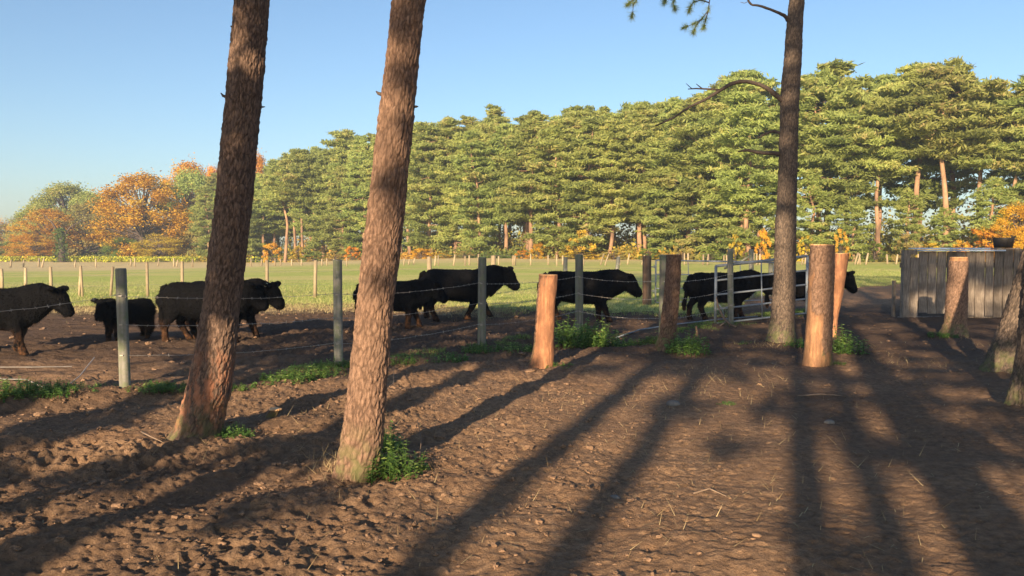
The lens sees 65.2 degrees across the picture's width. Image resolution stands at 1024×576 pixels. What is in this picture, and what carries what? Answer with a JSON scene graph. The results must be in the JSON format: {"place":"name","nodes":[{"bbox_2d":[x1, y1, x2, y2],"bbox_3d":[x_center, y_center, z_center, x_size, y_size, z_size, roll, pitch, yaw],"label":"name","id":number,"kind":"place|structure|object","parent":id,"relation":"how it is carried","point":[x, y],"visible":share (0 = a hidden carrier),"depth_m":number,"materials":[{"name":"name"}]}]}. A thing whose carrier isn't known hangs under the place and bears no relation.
{"place":"outdoors","nodes":[
{"label":"outdoors","id":0,"kind":"place"},
{"bbox_2d":[0,258,1023,575],"bbox_3d":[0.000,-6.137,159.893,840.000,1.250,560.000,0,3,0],"label":"ground","id":1,"kind":"structure","parent":0,"point":[970,528],"depth_m":6.50,"materials":[{"name":"soil"}]},
{"bbox_2d":[0,375,40,398],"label":"nettle clump","id":2,"kind":"object","parent":1,"relation":"on","point":[27,383],"visible":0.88,"depth_m":8.43,"materials":[{"name":"green plant"}]},
{"bbox_2d":[0,234,69,259],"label":"autumn tree","id":3,"kind":"object","parent":1,"relation":"on","point":[28,239],"visible":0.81,"depth_m":148.99,"materials":[{"name":"orange plant"}]},
{"bbox_2d":[0,198,73,255],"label":"autumn tree","id":4,"kind":"object","parent":1,"relation":"on","point":[36,205],"visible":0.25,"depth_m":165.35,"materials":[{"name":"orange autumn leaves"},{"name":"dark bark"}]},
{"bbox_2d":[0,282,74,354],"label":"cow","id":5,"kind":"object","parent":1,"relation":"on","point":[17,323],"visible":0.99,"depth_m":12.10},
{"bbox_2d":[12,378,69,400],"bbox_3d":[-5.066,1.065,8.543,0.564,0.205,0.570,0,3,-9],"label":"nettle clump","id":6,"kind":"object","parent":1,"relation":"on","point":[47,385],"visible":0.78,"depth_m":8.48,"materials":[{"name":"green plant"}]},
{"bbox_2d":[0,204,84,256],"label":"autumn tree","id":7,"kind":"object","parent":1,"relation":"on","point":[53,214],"visible":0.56,"depth_m":155.87,"materials":[{"name":"orange plant"}]},
{"bbox_2d":[42,213,81,261],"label":"ivy covered tree","id":8,"kind":"object","parent":1,"relation":"on","point":[61,253],"visible":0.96,"depth_m":139.41,"materials":[{"name":"green plant"}]},
{"bbox_2d":[17,180,113,249],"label":"autumn tree","id":9,"kind":"object","parent":1,"relation":"on","point":[58,191],"visible":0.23,"depth_m":169.08,"materials":[{"name":"olive green leaves"},{"name":"dark bark"}]},
{"bbox_2d":[38,380,100,398],"bbox_3d":[-4.777,1.069,8.645,0.631,0.146,0.628,-2,3,-28],"label":"nettle clump","id":10,"kind":"object","parent":1,"relation":"on","point":[59,392],"visible":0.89,"depth_m":8.56,"materials":[{"name":"green plant"}]},
{"bbox_2d":[39,200,128,255],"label":"autumn tree","id":11,"kind":"object","parent":1,"relation":"on","point":[80,212],"visible":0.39,"depth_m":157.12,"materials":[{"name":"green plant"}]},
{"bbox_2d":[61,187,126,253],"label":"autumn tree","id":12,"kind":"object","parent":1,"relation":"on","point":[85,196],"visible":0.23,"depth_m":167.10,"materials":[{"name":"green plant"}]},
{"bbox_2d":[89,297,156,340],"bbox_3d":[-6.822,0.553,14.092,0.519,0.889,1.403,1,3,22],"label":"calf","id":13,"kind":"object","parent":1,"relation":"on","point":[142,311],"visible":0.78,"depth_m":14.01},
{"bbox_2d":[79,167,193,258],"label":"autumn tree","id":14,"kind":"object","parent":1,"relation":"on","point":[142,215],"visible":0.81,"depth_m":148.14,"materials":[{"name":"orange plant"}]},
{"bbox_2d":[128,233,186,261],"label":"autumn tree","id":15,"kind":"object","parent":1,"relation":"on","point":[161,247],"visible":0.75,"depth_m":144.80,"materials":[{"name":"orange plant"}]},
{"bbox_2d":[0,255,331,262],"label":"yellow flower strip","id":16,"kind":"object","parent":1,"relation":"on","point":[91,258],"visible":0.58,"depth_m":141.05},
{"bbox_2d":[150,167,206,254],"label":"autumn tree","id":17,"kind":"object","parent":1,"relation":"on","point":[187,183],"visible":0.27,"depth_m":155.34,"materials":[{"name":"orange autumn leaves"},{"name":"dark bark"}]},
{"bbox_2d":[147,152,209,224],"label":"autumn tree","id":18,"kind":"object","parent":1,"relation":"on","point":[185,165],"visible":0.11,"depth_m":170.19,"materials":[{"name":"orange plant"}]},
{"bbox_2d":[188,185,213,256],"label":"pine tree","id":19,"kind":"object","parent":1,"relation":"on","point":[204,212],"visible":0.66,"depth_m":138.27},
{"bbox_2d":[187,173,216,236],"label":"pine tree","id":20,"kind":"object","parent":1,"relation":"on","point":[210,179],"visible":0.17,"depth_m":145.26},
{"bbox_2d":[154,280,268,341],"bbox_3d":[-5.239,0.375,13.972,2.014,1.129,0.688,0,3,-2],"label":"cow","id":21,"kind":"object","parent":1,"relation":"on","point":[181,309],"visible":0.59,"depth_m":13.77},
{"bbox_2d":[10,258,414,267],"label":"post and wire fence","id":22,"kind":"object","parent":1,"relation":"on","point":[413,262],"visible":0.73,"depth_m":100.88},
{"bbox_2d":[165,0,269,440],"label":"pine tree","id":23,"kind":"object","parent":1,"relation":"on","point":[204,402],"visible":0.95,"depth_m":6.74,"materials":[{"name":"brown plant"}]},
{"bbox_2d":[185,278,284,338],"bbox_3d":[-5.030,0.380,14.362,2.188,1.158,0.711,1,3,16],"label":"cow","id":24,"kind":"object","parent":1,"relation":"on","point":[272,290],"visible":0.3,"depth_m":14.12},
{"bbox_2d":[247,169,277,258],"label":"pine tree","id":25,"kind":"object","parent":1,"relation":"on","point":[254,242],"visible":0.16,"depth_m":133.62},
{"bbox_2d":[251,177,286,256],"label":"pine tree","id":26,"kind":"object","parent":1,"relation":"on","point":[269,212],"visible":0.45,"depth_m":132.70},
{"bbox_2d":[250,159,292,255],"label":"pine tree","id":27,"kind":"object","parent":1,"relation":"on","point":[271,230],"visible":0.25,"depth_m":135.56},
{"bbox_2d":[254,157,306,261],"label":"pine tree","id":28,"kind":"object","parent":1,"relation":"on","point":[271,199],"visible":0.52,"depth_m":124.39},
{"bbox_2d":[252,368,311,386],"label":"nettle clump","id":29,"kind":"object","parent":1,"relation":"on","point":[272,379],"visible":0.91,"depth_m":9.64,"materials":[{"name":"green plant"}]},
{"bbox_2d":[54,301,514,321],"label":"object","id":30,"kind":"object","parent":1,"relation":"on","point":[346,309],"visible":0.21,"depth_m":20.90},
{"bbox_2d":[268,148,320,254],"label":"pine tree","id":31,"kind":"object","parent":1,"relation":"on","point":[297,174],"visible":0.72,"depth_m":122.98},
{"bbox_2d":[285,188,329,256],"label":"pine tree","id":32,"kind":"object","parent":1,"relation":"on","point":[296,210],"visible":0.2,"depth_m":126.14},
{"bbox_2d":[275,360,339,380],"bbox_3d":[-2.609,1.048,10.020,0.792,0.284,0.784,-2,4,-37],"label":"nettle clump","id":33,"kind":"object","parent":1,"relation":"on","point":[323,374],"visible":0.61,"depth_m":9.99,"materials":[{"name":"green plant"}]},
{"bbox_2d":[0,255,619,297],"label":"post and wire fence","id":34,"kind":"object","parent":1,"relation":"on","point":[315,271],"visible":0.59,"depth_m":27.13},
{"bbox_2d":[289,148,346,256],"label":"pine tree","id":35,"kind":"object","parent":1,"relation":"on","point":[314,242],"visible":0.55,"depth_m":123.00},
{"bbox_2d":[312,152,346,244],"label":"pine tree","id":36,"kind":"object","parent":1,"relation":"on","point":[339,160],"visible":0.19,"depth_m":121.90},
{"bbox_2d":[304,129,355,214],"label":"pine tree","id":37,"kind":"object","parent":1,"relation":"on","point":[339,140],"visible":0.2,"depth_m":124.69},
{"bbox_2d":[316,165,362,257],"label":"pine tree","id":38,"kind":"object","parent":1,"relation":"on","point":[339,176],"visible":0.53,"depth_m":117.31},
{"bbox_2d":[322,134,371,233],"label":"pine tree","id":39,"kind":"object","parent":1,"relation":"on","point":[360,142],"visible":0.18,"depth_m":119.05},
{"bbox_2d":[334,155,371,251],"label":"pine tree","id":40,"kind":"object","parent":1,"relation":"on","point":[354,179],"visible":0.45,"depth_m":115.16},
{"bbox_2d":[0,248,733,387],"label":"barbed wire fence","id":41,"kind":"object","parent":1,"relation":"on","point":[122,296],"visible":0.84,"depth_m":10.71,"materials":[{"name":"metal"}]},
{"bbox_2d":[714,255,808,322],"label":"field gate","id":42,"kind":"structure","parent":41,"relation":"attached to","point":[761,275],"depth_m":17.09,"materials":[{"name":"metal"}]},
{"bbox_2d":[332,0,425,482],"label":"pine tree","id":43,"kind":"object","parent":1,"relation":"on","point":[362,438],"visible":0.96,"depth_m":5.72,"materials":[{"name":"brown plant"}]},
{"bbox_2d":[354,137,405,242],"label":"pine tree","id":44,"kind":"object","parent":1,"relation":"on","point":[364,202],"visible":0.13,"depth_m":113.60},
{"bbox_2d":[363,434,428,484],"bbox_3d":[-0.867,1.236,5.904,0.494,0.343,0.579,0,3,2],"label":"nettle clump","id":45,"kind":"object","parent":1,"relation":"on","point":[389,460],"visible":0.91,"depth_m":5.79,"materials":[{"name":"green plant"}]},
{"bbox_2d":[352,278,447,328],"bbox_3d":[-2.271,0.296,16.278,1.994,1.062,0.652,0,3,-1],"label":"cow","id":46,"kind":"object","parent":1,"relation":"on","point":[410,303],"visible":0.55,"depth_m":16.12},
{"bbox_2d":[0,308,852,398],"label":"fence line grass","id":47,"kind":"structure","parent":1,"relation":"on","point":[680,328],"depth_m":13.50,"materials":[{"name":"green plant"}]},
{"bbox_2d":[401,121,459,255],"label":"pine tree","id":48,"kind":"object","parent":1,"relation":"on","point":[419,237],"visible":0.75,"depth_m":104.67,"materials":[{"name":"plant"}]},
{"bbox_2d":[407,116,469,245],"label":"pine tree","id":49,"kind":"object","parent":1,"relation":"on","point":[448,127],"visible":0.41,"depth_m":105.65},
{"bbox_2d":[422,131,475,252],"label":"pine tree","id":50,"kind":"object","parent":1,"relation":"on","point":[445,234],"visible":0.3,"depth_m":105.29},
{"bbox_2d":[418,265,519,321],"bbox_3d":[-1.001,0.093,18.189,2.445,1.311,0.767,0,3,0],"label":"cow","id":51,"kind":"object","parent":1,"relation":"on","point":[496,275],"visible":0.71,"depth_m":17.98},
{"bbox_2d":[431,129,506,251],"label":"pine tree","id":52,"kind":"object","parent":1,"relation":"on","point":[450,191],"visible":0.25,"depth_m":102.61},
{"bbox_2d":[4,265,936,317],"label":"meadow grass","id":53,"kind":"structure","parent":1,"relation":"on","point":[871,282],"depth_m":26.40,"materials":[{"name":"plant"}]},
{"bbox_2d":[446,130,510,254],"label":"pine tree","id":54,"kind":"object","parent":1,"relation":"on","point":[484,231],"visible":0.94,"depth_m":99.25,"materials":[{"name":"plant"}]},
{"bbox_2d":[451,103,511,244],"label":"pine tree","id":55,"kind":"object","parent":1,"relation":"on","point":[493,111],"visible":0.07,"depth_m":106.74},
{"bbox_2d":[462,116,521,251],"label":"pine tree","id":56,"kind":"object","parent":1,"relation":"on","point":[491,129],"visible":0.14,"depth_m":103.10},
{"bbox_2d":[0,306,985,575],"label":"mud clods","id":57,"kind":"object","parent":1,"relation":"on","point":[242,494],"visible":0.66,"depth_m":5.89,"materials":[{"name":"soil"}]},
{"bbox_2d":[473,123,526,251],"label":"pine tree","id":58,"kind":"object","parent":1,"relation":"on","point":[496,148],"visible":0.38,"depth_m":99.86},
{"bbox_2d":[0,185,1015,262],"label":"undergrowth","id":59,"kind":"object","parent":1,"relation":"on","point":[628,245],"visible":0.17,"depth_m":96.72,"materials":[{"name":"orange plant"}]},
{"bbox_2d":[2,334,1023,575],"bbox_3d":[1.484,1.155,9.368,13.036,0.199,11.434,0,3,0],"label":"straw litter","id":60,"kind":"object","parent":1,"relation":"on","point":[586,445],"visible":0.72,"depth_m":5.97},
{"bbox_2d":[489,115,562,249],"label":"pine tree","id":61,"kind":"object","parent":1,"relation":"on","point":[520,119],"visible":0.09,"depth_m":98.76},
{"bbox_2d":[488,110,579,255],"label":"pine tree","id":62,"kind":"object","parent":1,"relation":"on","point":[515,181],"visible":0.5,"depth_m":94.16,"materials":[{"name":"plant"}]},
{"bbox_2d":[527,274,557,368],"bbox_3d":[0.409,0.509,11.127,0.397,1.408,0.369,-3,4,-43],"label":"tree stump","id":63,"kind":"object","parent":1,"relation":"on","point":[542,356],"visible":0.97,"depth_m":11.02,"materials":[{"name":"wood"}]},
{"bbox_2d":[521,118,597,258],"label":"pine tree","id":64,"kind":"object","parent":1,"relation":"on","point":[549,230],"visible":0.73,"depth_m":91.51,"materials":[{"name":"plant"}]},
{"bbox_2d":[532,109,606,218],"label":"pine tree","id":65,"kind":"object","parent":1,"relation":"on","point":[573,120],"visible":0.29,"depth_m":91.53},
{"bbox_2d":[554,314,593,348],"bbox_3d":[0.894,0.720,13.264,0.984,0.583,0.839,2,3,31],"label":"nettle clump","id":66,"kind":"object","parent":1,"relation":"on","point":[568,339],"visible":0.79,"depth_m":13.13,"materials":[{"name":"green plant"}]},
{"bbox_2d":[541,115,622,253],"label":"pine tree","id":67,"kind":"object","parent":1,"relation":"on","point":[592,123],"visible":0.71,"depth_m":89.41,"materials":[{"name":"plant"}]},
{"bbox_2d":[536,269,642,321],"bbox_3d":[1.708,0.167,17.795,2.408,1.226,0.752,0,3,0],"label":"cow","id":68,"kind":"object","parent":1,"relation":"on","point":[609,289],"visible":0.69,"depth_m":17.59},
{"bbox_2d":[587,317,628,346],"bbox_3d":[1.534,0.771,13.496,0.790,0.549,0.926,-2,3,-32],"label":"nettle clump","id":69,"kind":"object","parent":1,"relation":"on","point":[605,337],"visible":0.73,"depth_m":13.40,"materials":[{"name":"green plant"}]},
{"bbox_2d":[571,118,646,257],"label":"pine tree","id":70,"kind":"object","parent":1,"relation":"on","point":[611,137],"visible":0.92,"depth_m":88.04,"materials":[{"name":"plant"}]},
{"bbox_2d":[597,104,677,252],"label":"pine tree","id":71,"kind":"object","parent":1,"relation":"on","point":[643,109],"visible":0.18,"depth_m":91.17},
{"bbox_2d":[597,112,678,251],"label":"pine tree","id":72,"kind":"object","parent":1,"relation":"on","point":[636,132],"visible":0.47,"depth_m":89.84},
{"bbox_2d":[642,256,654,304],"bbox_3d":[3.957,-0.074,23.337,0.315,1.716,0.272,3,4,42],"label":"wooden gate post","id":73,"kind":"object","parent":1,"relation":"on","point":[646,276],"visible":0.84,"depth_m":23.24,"materials":[{"name":"wood"}]},
{"bbox_2d":[654,254,681,351],"bbox_3d":[2.508,0.307,12.914,0.450,1.711,0.330,0,3,0],"label":"tree stump","id":74,"kind":"object","parent":1,"relation":"on","point":[669,315],"visible":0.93,"depth_m":12.83,"materials":[{"name":"wood"}]},
{"bbox_2d":[634,135,702,252],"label":"pine tree","id":75,"kind":"object","parent":1,"relation":"on","point":[654,230],"visible":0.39,"depth_m":88.34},
{"bbox_2d":[632,96,711,252],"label":"pine tree","id":76,"kind":"object","parent":1,"relation":"on","point":[674,103],"visible":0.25,"depth_m":89.41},
{"bbox_2d":[434,252,918,265],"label":"post and wire fence","id":77,"kind":"object","parent":1,"relation":"on","point":[606,261],"visible":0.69,"depth_m":66.82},
{"bbox_2d":[646,93,729,251],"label":"pine tree","id":78,"kind":"object","parent":1,"relation":"on","point":[690,239],"visible":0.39,"depth_m":87.31,"materials":[{"name":"plant"}]},
{"bbox_2d":[663,327,712,356],"bbox_3d":[2.707,0.829,12.448,0.782,0.463,0.666,0,3,3],"label":"nettle clump","id":79,"kind":"object","parent":1,"relation":"on","point":[697,347],"visible":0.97,"depth_m":12.40,"materials":[{"name":"green plant"}]},
{"bbox_2d":[653,98,766,241],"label":"pine tree","id":80,"kind":"object","parent":1,"relation":"on","point":[710,105],"visible":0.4,"depth_m":85.18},
{"bbox_2d":[665,84,756,253],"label":"pine tree","id":81,"kind":"object","parent":1,"relation":"on","point":[708,216],"visible":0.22,"depth_m":85.43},
{"bbox_2d":[621,0,804,342],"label":"pine tree","id":82,"kind":"object","parent":1,"relation":"on","point":[781,327],"visible":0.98,"depth_m":13.88,"materials":[{"name":"grey plant"}]},
{"bbox_2d":[681,270,771,319],"bbox_3d":[4.939,0.141,18.335,2.281,1.200,0.724,-1,3,-11],"label":"cow","id":83,"kind":"object","parent":1,"relation":"on","point":[691,288],"visible":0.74,"depth_m":18.10},
{"bbox_2d":[681,68,780,149],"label":"pine tree","id":84,"kind":"object","parent":1,"relation":"on","point":[759,77],"visible":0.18,"depth_m":85.10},
{"bbox_2d":[709,177,774,258],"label":"pine tree","id":85,"kind":"object","parent":1,"relation":"on","point":[732,222],"visible":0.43,"depth_m":81.38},
{"bbox_2d":[720,157,778,259],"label":"pine tree","id":86,"kind":"object","parent":1,"relation":"on","point":[769,223],"visible":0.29,"depth_m":80.55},
{"bbox_2d":[693,77,810,259],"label":"pine tree","id":87,"kind":"object","parent":1,"relation":"on","point":[755,116],"visible":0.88,"depth_m":78.75,"materials":[{"name":"plant"}]},
{"bbox_2d":[764,271,857,308],"bbox_3d":[7.018,0.106,18.887,2.258,1.210,0.727,0,3,-2],"label":"cow","id":88,"kind":"object","parent":1,"relation":"on","point":[850,285],"visible":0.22,"depth_m":18.67},
{"bbox_2d":[758,68,866,243],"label":"pine tree","id":89,"kind":"object","parent":1,"relation":"on","point":[813,90],"visible":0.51,"depth_m":78.75,"materials":[{"name":"plant"}]},
{"bbox_2d":[802,244,834,366],"bbox_3d":[4.314,0.301,11.281,0.438,1.839,0.430,0,3,0],"label":"tree stump","id":90,"kind":"object","parent":1,"relation":"on","point":[818,347],"visible":0.94,"depth_m":11.13,"materials":[{"name":"brown wood"}]},
{"bbox_2d":[796,171,843,251],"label":"pine tree","id":91,"kind":"object","parent":1,"relation":"on","point":[812,181],"visible":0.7,"depth_m":78.47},
{"bbox_2d":[833,253,848,336],"bbox_3d":[5.910,0.201,14.629,0.461,1.675,0.257,0,3,0],"label":"tree stump","id":92,"kind":"object","parent":1,"relation":"on","point":[841,262],"visible":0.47,"depth_m":14.52,"materials":[{"name":"brown wood"}]},
{"bbox_2d":[797,78,889,236],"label":"pine tree","id":93,"kind":"object","parent":1,"relation":"on","point":[844,196],"visible":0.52,"depth_m":78.36,"materials":[{"name":"plant"}]},
{"bbox_2d":[797,58,897,238],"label":"pine tree","id":94,"kind":"object","parent":1,"relation":"on","point":[841,68],"visible":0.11,"depth_m":80.70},
{"bbox_2d":[832,324,871,354],"bbox_3d":[5.191,0.818,12.536,0.740,0.515,0.868,-2,3,-34],"label":"nettle clump","id":95,"kind":"object","parent":1,"relation":"on","point":[842,345],"visible":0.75,"depth_m":12.45,"materials":[{"name":"green plant"}]},
{"bbox_2d":[832,196,877,261],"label":"pine tree","id":96,"kind":"object","parent":1,"relation":"on","point":[857,212],"visible":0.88,"depth_m":77.75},
{"bbox_2d":[825,93,932,255],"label":"pine tree","id":97,"kind":"object","parent":1,"relation":"on","point":[891,161],"visible":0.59,"depth_m":77.36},
{"bbox_2d":[863,73,915,252],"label":"pine tree","id":98,"kind":"object","parent":1,"relation":"on","point":[879,80],"visible":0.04,"depth_m":83.14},
{"bbox_2d":[883,187,930,255],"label":"pine tree","id":99,"kind":"object","parent":1,"relation":"on","point":[903,208],"visible":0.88,"depth_m":76.07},
{"bbox_2d":[871,62,960,233],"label":"pine tree","id":100,"kind":"object","parent":1,"relation":"on","point":[889,88],"visible":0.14,"depth_m":78.37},
{"bbox_2d":[873,61,986,247],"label":"pine tree","id":101,"kind":"object","parent":1,"relation":"on","point":[930,189],"visible":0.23,"depth_m":80.99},
{"bbox_2d":[854,55,1014,246],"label":"pine tree","id":102,"kind":"object","parent":1,"relation":"on","point":[945,79],"visible":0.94,"depth_m":72.82,"materials":[{"name":"plant"}]},
{"bbox_2d":[923,207,967,251],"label":"pine tree","id":103,"kind":"object","parent":1,"relation":"on","point":[952,236],"visible":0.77,"depth_m":75.60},
{"bbox_2d":[939,257,968,336],"bbox_3d":[8.399,0.205,15.161,0.571,1.589,0.546,0,3,0],"label":"tree stump","id":104,"kind":"object","parent":1,"relation":"on","point":[956,310],"visible":0.92,"depth_m":15.01,"materials":[{"name":"brown wood"}]},
{"bbox_2d":[891,248,1022,317],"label":"plank wall","id":105,"kind":"structure","parent":1,"relation":"on","point":[924,293],"depth_m":18.71,"materials":[{"name":"wood"}]},
{"bbox_2d":[927,77,1023,247],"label":"pine tree","id":106,"kind":"object","parent":1,"relation":"on","point":[999,95],"visible":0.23,"depth_m":73.48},
{"bbox_2d":[957,225,1015,254],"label":"bush","id":107,"kind":"object","parent":1,"relation":"on","point":[986,235],"visible":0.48,"depth_m":71.06,"materials":[{"name":"orange plant"}]},
{"bbox_2d":[953,176,1023,251],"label":"pine tree","id":108,"kind":"object","parent":1,"relation":"on","point":[993,185],"visible":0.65,"depth_m":72.35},
{"bbox_2d":[965,90,1023,228],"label":"pine tree","id":109,"kind":"object","parent":1,"relation":"on","point":[1017,166],"visible":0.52,"depth_m":71.22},
{"bbox_2d":[967,74,1023,206],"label":"pine tree","id":110,"kind":"object","parent":1,"relation":"on","point":[1018,86],"visible":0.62,"depth_m":71.49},
{"bbox_2d":[976,199,1023,256],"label":"autumn tree","id":111,"kind":"object","parent":1,"relation":"on","point":[1018,210],"visible":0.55,"depth_m":70.26,"materials":[{"name":"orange plant"}]},
{"bbox_2d":[978,246,1023,373],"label":"pine tree","id":112,"kind":"object","parent":1,"relation":"on","point":[1000,354],"visible":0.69,"depth_m":10.56,"materials":[{"name":"grey plant"}]},
{"bbox_2d":[1003,260,1023,406],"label":"pine tree","id":113,"kind":"object","parent":1,"relation":"on","point":[1015,393],"visible":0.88,"depth_m":8.20,"materials":[{"name":"grey plant"}]},
{"bbox_2d":[0,0,1023,252],"label":"sky","id":114,"kind":"structure","parent":0,"point":[92,92],"materials":[{"name":"blue"}]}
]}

